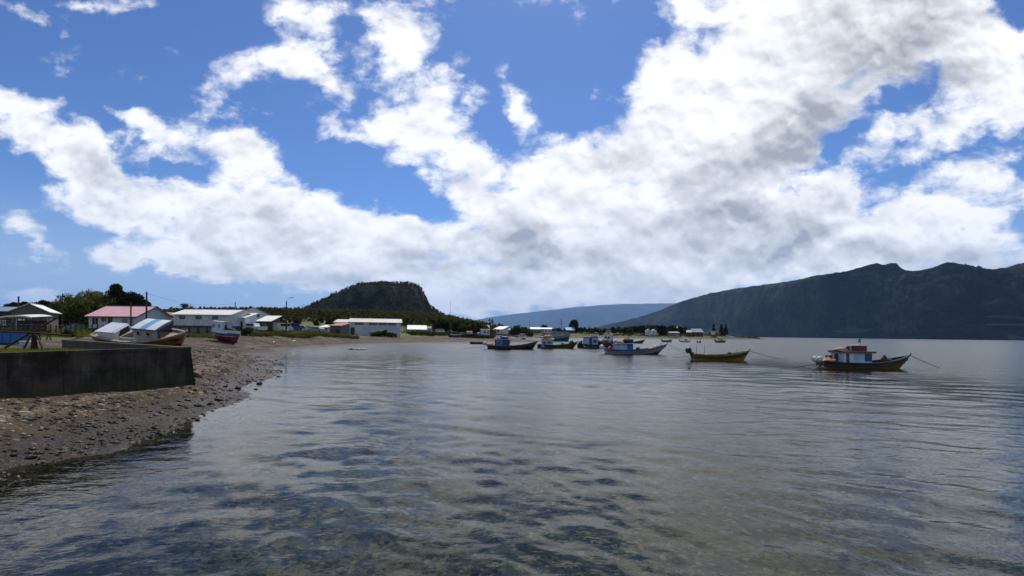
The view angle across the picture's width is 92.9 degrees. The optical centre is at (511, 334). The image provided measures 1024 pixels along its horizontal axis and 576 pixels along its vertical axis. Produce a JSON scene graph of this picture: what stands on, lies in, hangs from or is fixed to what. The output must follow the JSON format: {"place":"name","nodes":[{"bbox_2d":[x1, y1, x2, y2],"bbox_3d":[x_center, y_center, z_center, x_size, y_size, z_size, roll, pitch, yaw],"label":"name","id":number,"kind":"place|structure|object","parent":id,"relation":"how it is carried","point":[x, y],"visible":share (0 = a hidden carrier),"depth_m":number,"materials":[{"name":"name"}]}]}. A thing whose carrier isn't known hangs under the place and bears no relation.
{"place":"outdoors","nodes":[
{"label":"outdoors","id":0,"kind":"place"},
{"bbox_2d":[0,347,100,351],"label":"lawn grass","id":1,"kind":"structure","parent":0,"point":[9,349],"depth_m":22.98,"materials":[{"name":"green plant"}]},
{"bbox_2d":[307,283,434,312],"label":"hill","id":2,"kind":"structure","parent":0,"point":[374,297],"depth_m":1153.06,"materials":[{"name":"green plant"}]},
{"bbox_2d":[302,280,444,314],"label":"hill forest","id":3,"kind":"object","parent":2,"relation":"on","point":[422,302],"visible":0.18,"depth_m":1181.45,"materials":[{"name":"green plant"}]},
{"bbox_2d":[0,318,1023,575],"bbox_3d":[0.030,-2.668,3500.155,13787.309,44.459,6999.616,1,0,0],"label":"ground","id":4,"kind":"structure","parent":0,"point":[646,438],"depth_m":11.82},
{"bbox_2d":[0,296,19,327],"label":"house","id":5,"kind":"structure","parent":4,"relation":"on","point":[3,311],"depth_m":95.00,"materials":[{"name":"white wood"}]},
{"bbox_2d":[3,302,16,306],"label":"broadleaf tree","id":6,"kind":"object","parent":4,"relation":"on","point":[11,304],"visible":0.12,"depth_m":128.72,"materials":[{"name":"green plant"}]},
{"bbox_2d":[0,330,31,343],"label":"boat","id":7,"kind":"object","parent":4,"relation":"on","point":[7,338],"visible":0.55,"depth_m":35.33,"materials":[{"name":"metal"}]},
{"bbox_2d":[14,301,27,306],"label":"broadleaf tree","id":8,"kind":"object","parent":4,"relation":"on","point":[22,303],"visible":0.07,"depth_m":128.71,"materials":[{"name":"green plant"}]},
{"bbox_2d":[0,314,51,330],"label":"boat shelter","id":9,"kind":"object","parent":4,"relation":"on","point":[28,323],"visible":0.77,"depth_m":73.20,"materials":[{"name":"grey wood"}]},
{"bbox_2d":[19,341,37,346],"bbox_3d":[-33.784,0.676,34.000,0.780,0.380,0.660,1,0,0],"label":"fish crate","id":10,"kind":"object","parent":4,"relation":"on","point":[22,343],"visible":0.6,"depth_m":33.70,"materials":[{"name":"white paint"}]},
{"bbox_2d":[24,454,37,458],"bbox_3d":[-9.901,2.539,10.002,0.185,0.129,0.201,1,0,36],"label":"rock","id":11,"kind":"object","parent":4,"relation":"on","point":[30,456],"visible":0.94,"depth_m":9.98,"materials":[{"name":"stone"}]},
{"bbox_2d":[7,303,61,329],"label":"barn","id":12,"kind":"structure","parent":4,"relation":"on","point":[29,309],"depth_m":82.39,"materials":[{"name":"grey wood"}]},
{"bbox_2d":[0,323,76,332],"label":"fence","id":13,"kind":"object","parent":4,"relation":"on","point":[50,328],"visible":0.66,"depth_m":62.83,"materials":[{"name":"brown wood"}]},
{"bbox_2d":[32,300,50,306],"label":"broadleaf tree","id":14,"kind":"object","parent":4,"relation":"on","point":[43,302],"visible":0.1,"depth_m":117.19,"materials":[{"name":"green plant"}]},
{"bbox_2d":[37,331,51,339],"bbox_3d":[-43.344,0.197,45.000,1.200,0.973,0.577,1,0,0],"label":"trestle","id":15,"kind":"object","parent":4,"relation":"on","point":[47,335],"visible":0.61,"depth_m":44.94,"materials":[{"name":"brown wood"}]},
{"bbox_2d":[45,301,74,327],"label":"willow tree","id":16,"kind":"object","parent":4,"relation":"on","point":[52,305],"visible":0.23,"depth_m":110.64,"materials":[{"name":"green plant"}]},
{"bbox_2d":[58,294,63,327],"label":"utility pole","id":17,"kind":"object","parent":4,"relation":"on","point":[62,310],"visible":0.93,"depth_m":94.95,"materials":[{"name":"brown wood"}]},
{"bbox_2d":[60,328,76,336],"bbox_3d":[-49.231,-0.031,53.997,1.296,1.344,1.364,1,0,-1],"label":"shrub","id":18,"kind":"object","parent":4,"relation":"on","point":[67,331],"visible":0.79,"depth_m":53.81,"materials":[{"name":"green plant"}]},
{"bbox_2d":[63,320,88,328],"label":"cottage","id":19,"kind":"structure","parent":4,"relation":"on","point":[77,324],"depth_m":112.00,"materials":[{"name":"paint"}]},
{"bbox_2d":[54,289,119,324],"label":"willow tree","id":20,"kind":"object","parent":4,"relation":"on","point":[81,308],"visible":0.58,"depth_m":108.73,"materials":[{"name":"green plant"}]},
{"bbox_2d":[75,324,103,331],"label":"fence","id":21,"kind":"object","parent":4,"relation":"on","point":[86,327],"visible":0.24,"depth_m":74.24,"materials":[{"name":"grey wood"}]},
{"bbox_2d":[0,347,195,398],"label":"sea wall","id":22,"kind":"structure","parent":4,"relation":"on","point":[33,374],"depth_m":15.29,"materials":[{"name":"concrete"}]},
{"bbox_2d":[102,283,128,305],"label":"conifer tree","id":23,"kind":"object","parent":4,"relation":"on","point":[116,290],"visible":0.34,"depth_m":113.32,"materials":[{"name":"green plant"}]},
{"bbox_2d":[61,340,183,349],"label":"return wall","id":24,"kind":"structure","parent":4,"relation":"on","point":[72,344],"depth_m":25.29,"materials":[{"name":"grey concrete"}]},
{"bbox_2d":[84,302,173,330],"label":"house","id":25,"kind":"structure","parent":4,"relation":"on","point":[130,315],"depth_m":88.80,"materials":[{"name":"red concrete"}]},
{"bbox_2d":[92,317,98,324],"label":"window","id":26,"kind":"structure","parent":25,"relation":"in","point":[95,321],"depth_m":88.21,"materials":[{"name":"black glass"}]},
{"bbox_2d":[116,290,147,305],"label":"conifer tree","id":27,"kind":"object","parent":4,"relation":"on","point":[134,299],"visible":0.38,"depth_m":115.08,"materials":[{"name":"green plant"}]},
{"bbox_2d":[129,295,151,305],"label":"conifer tree","id":28,"kind":"object","parent":4,"relation":"on","point":[144,300],"visible":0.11,"depth_m":118.05,"materials":[{"name":"green plant"}]},
{"bbox_2d":[0,344,292,501],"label":"pebbles","id":29,"kind":"object","parent":4,"relation":"on","point":[53,496],"visible":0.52,"depth_m":12.49,"materials":[{"name":"grey gravel"}]},
{"bbox_2d":[145,292,147,318],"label":"utility pole","id":30,"kind":"object","parent":4,"relation":"on","point":[146,304],"visible":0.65,"depth_m":75.91,"materials":[{"name":"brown wood"}]},
{"bbox_2d":[2,328,353,337],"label":"rough grass","id":31,"kind":"structure","parent":4,"relation":"on","point":[83,333],"depth_m":72.96,"materials":[{"name":"green plant"}]},
{"bbox_2d":[174,303,194,311],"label":"broadleaf tree","id":32,"kind":"object","parent":4,"relation":"on","point":[185,306],"visible":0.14,"depth_m":117.76,"materials":[{"name":"green plant"}]},
{"bbox_2d":[171,326,212,333],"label":"panel fence","id":33,"kind":"object","parent":4,"relation":"on","point":[197,330],"visible":0.39,"depth_m":82.02,"materials":[{"name":"grey wood"}]},
{"bbox_2d":[194,370,202,377],"bbox_3d":[-15.045,1.953,23.107,0.558,0.489,0.446,1,0,20],"label":"rock","id":34,"kind":"object","parent":4,"relation":"on","point":[197,374],"visible":0.42,"depth_m":23.05,"materials":[{"name":"brown stone"}]},
{"bbox_2d":[186,333,214,338],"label":"yard weeds","id":35,"kind":"object","parent":4,"relation":"on","point":[208,335],"visible":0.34,"depth_m":69.04,"materials":[{"name":"green plant"}]},
{"bbox_2d":[170,309,249,330],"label":"workshop","id":36,"kind":"structure","parent":4,"relation":"on","point":[195,318],"depth_m":90.12,"materials":[{"name":"grey concrete"}]},
{"bbox_2d":[211,321,240,343],"bbox_3d":[-36.658,-0.224,61.985,4.517,2.737,1.901,5,-3,20],"label":"grounded boat","id":37,"kind":"object","parent":4,"relation":"on","point":[220,331],"visible":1,"depth_m":61.34,"materials":[{"name":"red paint"}]},
{"bbox_2d":[240,326,253,335],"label":"shrub","id":38,"kind":"object","parent":4,"relation":"on","point":[244,331],"visible":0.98,"depth_m":79.47,"materials":[{"name":"green plant"}]},
{"bbox_2d":[240,313,258,330],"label":"lean to shed","id":39,"kind":"object","parent":4,"relation":"on","point":[251,318],"visible":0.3,"depth_m":94.19,"materials":[{"name":"white paint"}]},
{"bbox_2d":[246,323,267,330],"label":"parked pickup","id":40,"kind":"object","parent":4,"relation":"on","point":[256,326],"visible":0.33,"depth_m":93.15,"materials":[{"name":"white metal"}]},
{"bbox_2d":[245,307,271,322],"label":"hall","id":41,"kind":"structure","parent":4,"relation":"on","point":[261,314],"depth_m":105.04,"materials":[{"name":"metal"}]},
{"bbox_2d":[257,316,281,330],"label":"storage shed","id":42,"kind":"structure","parent":4,"relation":"on","point":[267,321],"depth_m":98.45,"materials":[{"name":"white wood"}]},
{"bbox_2d":[273,323,292,331],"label":"parked van","id":43,"kind":"object","parent":4,"relation":"on","point":[279,326],"visible":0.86,"depth_m":99.52,"materials":[{"name":"white metal"}]},
{"bbox_2d":[285,297,293,331],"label":"street lamp","id":44,"kind":"object","parent":4,"relation":"on","point":[286,316],"visible":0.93,"depth_m":91.92,"materials":[{"name":"grey metal"}]},
{"bbox_2d":[290,323,300,330],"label":"parked van","id":45,"kind":"object","parent":4,"relation":"on","point":[295,326],"visible":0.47,"depth_m":109.98,"materials":[{"name":"blue metal"}]},
{"bbox_2d":[292,318,301,323],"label":"broadleaf tree","id":46,"kind":"object","parent":4,"relation":"on","point":[295,320],"visible":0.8,"depth_m":227.44,"materials":[{"name":"green plant"}]},
{"bbox_2d":[250,330,359,338],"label":"scrub","id":47,"kind":"object","parent":4,"relation":"on","point":[306,334],"visible":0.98,"depth_m":93.99,"materials":[{"name":"green plant"}]},
{"bbox_2d":[311,319,319,325],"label":"broadleaf tree","id":48,"kind":"object","parent":4,"relation":"on","point":[315,322],"visible":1,"depth_m":226.10,"materials":[{"name":"green plant"}]},
{"bbox_2d":[306,327,325,332],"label":"parked car","id":49,"kind":"object","parent":4,"relation":"on","point":[319,329],"visible":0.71,"depth_m":118.25,"materials":[{"name":"grey metal"}]},
{"bbox_2d":[319,325,329,332],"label":"kiosk","id":50,"kind":"object","parent":4,"relation":"on","point":[327,327],"visible":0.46,"depth_m":127.98,"materials":[{"name":"beige paint"}]},
{"bbox_2d":[162,306,496,334],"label":"woodland","id":51,"kind":"object","parent":4,"relation":"on","point":[418,317],"visible":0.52,"depth_m":334.10,"materials":[{"name":"green plant"}]},
{"bbox_2d":[328,323,350,334],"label":"fish shed","id":52,"kind":"structure","parent":4,"relation":"on","point":[341,328],"depth_m":128.57,"materials":[{"name":"brown wood"}]},
{"bbox_2d":[333,318,401,336],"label":"warehouse","id":53,"kind":"structure","parent":4,"relation":"on","point":[363,326],"depth_m":150.32,"materials":[{"name":"metal"}]},
{"bbox_2d":[350,327,354,334],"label":"door","id":54,"kind":"structure","parent":53,"relation":"in","point":[352,329],"depth_m":148.52,"materials":[{"name":"grey wood"}]},
{"bbox_2d":[374,329,389,336],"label":"shrub","id":55,"kind":"object","parent":4,"relation":"on","point":[384,333],"visible":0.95,"depth_m":145.08,"materials":[{"name":"green plant"}]},
{"bbox_2d":[386,332,397,336],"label":"shrub","id":56,"kind":"object","parent":4,"relation":"on","point":[391,334],"visible":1,"depth_m":145.35,"materials":[{"name":"green plant"}]},
{"bbox_2d":[407,325,426,331],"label":"boat shed","id":57,"kind":"object","parent":4,"relation":"on","point":[422,328],"visible":0.82,"depth_m":207.14,"materials":[{"name":"grey paint"}]},
{"bbox_2d":[436,318,441,328],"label":"broadleaf tree","id":58,"kind":"object","parent":4,"relation":"on","point":[439,326],"visible":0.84,"depth_m":252.51,"materials":[{"name":"green plant"}]},
{"bbox_2d":[408,330,494,338],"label":"shore scrub","id":59,"kind":"object","parent":4,"relation":"on","point":[423,333],"visible":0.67,"depth_m":180.48,"materials":[{"name":"green plant"}]},
{"bbox_2d":[451,321,459,331],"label":"broadleaf tree","id":60,"kind":"object","parent":4,"relation":"on","point":[455,326],"visible":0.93,"depth_m":238.03,"materials":[{"name":"green plant"}]},
{"bbox_2d":[450,333,462,337],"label":"beached boat","id":61,"kind":"object","parent":4,"relation":"on","point":[455,335],"visible":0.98,"depth_m":175.53,"materials":[{"name":"blue paint"}]},
{"bbox_2d":[458,324,467,332],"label":"broadleaf tree","id":62,"kind":"object","parent":4,"relation":"on","point":[463,328],"visible":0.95,"depth_m":229.43,"materials":[{"name":"green plant"}]},
{"bbox_2d":[460,331,475,337],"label":"beached boat","id":63,"kind":"object","parent":4,"relation":"on","point":[469,334],"visible":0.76,"depth_m":181.02,"materials":[{"name":"blue paint"}]},
{"bbox_2d":[473,327,480,333],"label":"broadleaf tree","id":64,"kind":"object","parent":4,"relation":"on","point":[476,329],"visible":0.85,"depth_m":232.44,"materials":[{"name":"green plant"}]},
{"bbox_2d":[476,329,496,337],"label":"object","id":65,"kind":"object","parent":4,"relation":"on","point":[485,332],"visible":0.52,"depth_m":183.04,"materials":[{"name":"white paint"}]},
{"bbox_2d":[494,326,508,333],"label":"shed","id":66,"kind":"structure","parent":4,"relation":"on","point":[502,330],"depth_m":332.55,"materials":[{"name":"white paint"}]},
{"bbox_2d":[0,414,1023,575],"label":"sea bed stones","id":67,"kind":"object","parent":4,"relation":"on","point":[104,550],"visible":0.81,"depth_m":8.26,"materials":[{"name":"grey stone"}]},
{"bbox_2d":[511,325,521,336],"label":"broadleaf tree","id":68,"kind":"object","parent":4,"relation":"on","point":[516,329],"visible":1,"depth_m":417.94,"materials":[{"name":"green plant"}]},
{"bbox_2d":[524,329,533,337],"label":"shrub","id":69,"kind":"object","parent":4,"relation":"on","point":[530,334],"visible":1,"depth_m":393.65,"materials":[{"name":"green plant"}]},
{"bbox_2d":[530,327,539,332],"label":"house","id":70,"kind":"structure","parent":4,"relation":"on","point":[535,329],"depth_m":400.14,"materials":[{"name":"teal paint"}]},
{"bbox_2d":[540,327,551,332],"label":"house","id":71,"kind":"structure","parent":4,"relation":"on","point":[545,330],"depth_m":405.11,"materials":[{"name":"metal"}]},
{"bbox_2d":[563,327,574,332],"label":"boathouse","id":72,"kind":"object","parent":4,"relation":"on","point":[569,329],"visible":0.91,"depth_m":471.09,"materials":[{"name":"blue paint"}]},
{"bbox_2d":[400,321,744,337],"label":"spit grass","id":73,"kind":"structure","parent":4,"relation":"on","point":[407,331],"depth_m":455.30,"materials":[{"name":"green plant"}]},
{"bbox_2d":[569,320,578,332],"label":"round tree","id":74,"kind":"object","parent":4,"relation":"on","point":[572,323],"visible":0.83,"depth_m":478.28,"materials":[{"name":"green plant"}]},
{"bbox_2d":[625,327,632,333],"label":"broadleaf tree","id":75,"kind":"object","parent":4,"relation":"on","point":[629,330],"visible":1,"depth_m":487.15,"materials":[{"name":"green plant"}]},
{"bbox_2d":[640,326,646,333],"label":"broadleaf tree","id":76,"kind":"object","parent":4,"relation":"on","point":[643,330],"visible":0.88,"depth_m":485.65,"materials":[{"name":"green plant"}]},
{"bbox_2d":[645,329,656,334],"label":"house","id":77,"kind":"structure","parent":4,"relation":"on","point":[650,332],"depth_m":469.87,"materials":[{"name":"metal"}]},
{"bbox_2d":[654,325,664,334],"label":"broadleaf tree","id":78,"kind":"object","parent":4,"relation":"on","point":[660,330],"visible":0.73,"depth_m":491.37,"materials":[{"name":"green plant"}]},
{"bbox_2d":[562,332,759,338],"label":"spit scrub","id":79,"kind":"object","parent":4,"relation":"on","point":[623,334],"visible":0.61,"depth_m":478.00,"materials":[{"name":"green plant"}]},
{"bbox_2d":[665,325,675,332],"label":"broadleaf tree","id":80,"kind":"object","parent":4,"relation":"on","point":[668,329],"visible":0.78,"depth_m":487.05,"materials":[{"name":"green plant"}]},
{"bbox_2d":[668,332,679,336],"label":"shed","id":81,"kind":"structure","parent":4,"relation":"on","point":[674,334],"depth_m":451.99,"materials":[{"name":"grey paint"}]},
{"bbox_2d":[686,330,692,336],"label":"hut","id":82,"kind":"object","parent":4,"relation":"on","point":[689,333],"visible":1,"depth_m":458.67,"materials":[{"name":"white paint"}]},
{"bbox_2d":[690,328,702,335],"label":"house","id":83,"kind":"structure","parent":4,"relation":"on","point":[697,332],"depth_m":462.38,"materials":[{"name":"white wood"}]},
{"bbox_2d":[709,332,717,335],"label":"hut","id":84,"kind":"object","parent":4,"relation":"on","point":[713,333],"visible":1,"depth_m":452.00,"materials":[{"name":"grey paint"}]},
{"bbox_2d":[719,324,723,335],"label":"pine tree","id":85,"kind":"object","parent":4,"relation":"on","point":[721,332],"visible":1,"depth_m":465.13,"materials":[{"name":"green plant"}]},
{"bbox_2d":[723,324,727,335],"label":"pine tree","id":86,"kind":"object","parent":4,"relation":"on","point":[725,331],"visible":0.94,"depth_m":465.17,"materials":[{"name":"green plant"}]},
{"bbox_2d":[0,0,1023,340],"label":"sky","id":87,"kind":"structure","parent":0,"point":[493,158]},
{"bbox_2d":[477,303,675,331],"bbox_3d":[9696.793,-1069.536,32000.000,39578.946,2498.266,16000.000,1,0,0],"label":"mountain ridge","id":88,"kind":"structure","parent":0,"point":[594,316],"depth_m":30110.22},
{"bbox_2d":[222,337,1023,457],"bbox_3d":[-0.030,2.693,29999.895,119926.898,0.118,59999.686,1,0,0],"label":"water","id":89,"kind":"structure","parent":0,"point":[295,374],"depth_m":31.40,"materials":[{"name":"grey liquid"}]},
{"bbox_2d":[347,348,366,350],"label":"raft","id":90,"kind":"object","parent":89,"relation":"on","point":[362,349],"visible":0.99,"depth_m":75.00,"materials":[{"name":"grey wood"}]},
{"bbox_2d":[482,339,537,350],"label":"fishing boat","id":91,"kind":"object","parent":89,"relation":"on","point":[501,344],"visible":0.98,"depth_m":87.19,"materials":[{"name":"black paint"}]},
{"bbox_2d":[537,338,577,349],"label":"fishing boat","id":92,"kind":"object","parent":89,"relation":"on","point":[546,343],"visible":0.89,"depth_m":96.18,"materials":[{"name":"brown paint"}]},
{"bbox_2d":[551,321,570,342],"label":"trawler","id":93,"kind":"object","parent":89,"relation":"on","point":[557,336],"visible":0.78,"depth_m":203.52,"materials":[{"name":"green paint"}]},
{"bbox_2d":[577,336,615,349],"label":"fishing boat","id":94,"kind":"object","parent":89,"relation":"on","point":[589,343],"visible":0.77,"depth_m":101.17,"materials":[{"name":"brown paint"}]},
{"bbox_2d":[603,330,612,342],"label":"fishing boat","id":95,"kind":"object","parent":89,"relation":"on","point":[609,337],"visible":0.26,"depth_m":117.57,"materials":[{"name":"white paint"}]},
{"bbox_2d":[599,343,667,356],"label":"fishing boat","id":96,"kind":"object","parent":89,"relation":"on","point":[622,349],"visible":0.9,"depth_m":70.84,"materials":[{"name":"blue paint"}]},
{"bbox_2d":[623,338,633,342],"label":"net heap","id":97,"kind":"object","parent":96,"relation":"on","point":[627,340],"visible":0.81,"depth_m":71.33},
{"bbox_2d":[632,339,644,344],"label":"fishing boat","id":98,"kind":"object","parent":89,"relation":"on","point":[640,342],"visible":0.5,"depth_m":164.35,"materials":[{"name":"paint"}]},
{"bbox_2d":[679,338,690,342],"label":"fishing boat","id":99,"kind":"object","parent":89,"relation":"on","point":[685,340],"visible":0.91,"depth_m":214.41,"materials":[{"name":"white paint"}]},
{"bbox_2d":[685,345,749,363],"bbox_3d":[23.564,2.314,55.702,7.349,2.200,1.960,1,0,2],"label":"fishing boat","id":100,"kind":"object","parent":89,"relation":"on","point":[741,355],"visible":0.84,"depth_m":55.12,"materials":[{"name":"yellow paint"}]},
{"bbox_2d":[714,339,725,343],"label":"fishing boat","id":101,"kind":"object","parent":89,"relation":"on","point":[719,341],"visible":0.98,"depth_m":214.31,"materials":[{"name":"brown paint"}]},
{"bbox_2d":[811,339,911,372],"bbox_3d":[31.271,1.965,43.373,8.567,3.070,2.460,1,0,1],"label":"fishing boat","id":102,"kind":"object","parent":89,"relation":"on","point":[851,360],"visible":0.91,"depth_m":42.54,"materials":[{"name":"orange paint"}]},
{"bbox_2d":[823,356,835,361],"bbox_3d":[28.317,2.471,43.355,0.951,0.977,1.471,1,0,1],"label":"net heap","id":103,"kind":"object","parent":102,"relation":"on","point":[827,358],"visible":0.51,"depth_m":43.08,"materials":[{"name":"fabric"}]},
{"bbox_2d":[833,347,847,351],"bbox_3d":[29.447,1.398,43.505,1.216,0.439,1.066,1,0,1],"label":"net heap","id":104,"kind":"object","parent":102,"relation":"on","point":[842,348],"visible":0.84,"depth_m":43.20,"materials":[{"name":"beige fabric"}]},
{"bbox_2d":[847,345,867,350],"bbox_3d":[30.800,1.225,43.382,1.300,0.500,0.760,1,0,1],"label":"red box","id":105,"kind":"object","parent":102,"relation":"on","point":[859,347],"visible":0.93,"depth_m":43.03,"materials":[{"name":"paint"}]},
{"bbox_2d":[880,355,887,361],"bbox_3d":[33.044,2.442,43.251,0.619,1.212,0.592,1,0,1],"label":"gear bundle","id":106,"kind":"object","parent":102,"relation":"on","point":[884,358],"visible":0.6,"depth_m":43.06,"materials":[{"name":"brown paint"}]},
{"bbox_2d":[590,262,1023,340],"bbox_3d":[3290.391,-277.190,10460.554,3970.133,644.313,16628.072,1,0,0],"label":"mountain","id":107,"kind":"structure","parent":0,"point":[950,301],"depth_m":3800.57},
{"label":"lawn","id":108,"kind":"structure","parent":0,"visible":0},
{"bbox_2d":[0,317,71,348],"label":"playground equipment","id":109,"kind":"object","parent":108,"relation":"on","point":[34,336],"visible":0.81,"depth_m":24.97,"materials":[{"name":"metal"}]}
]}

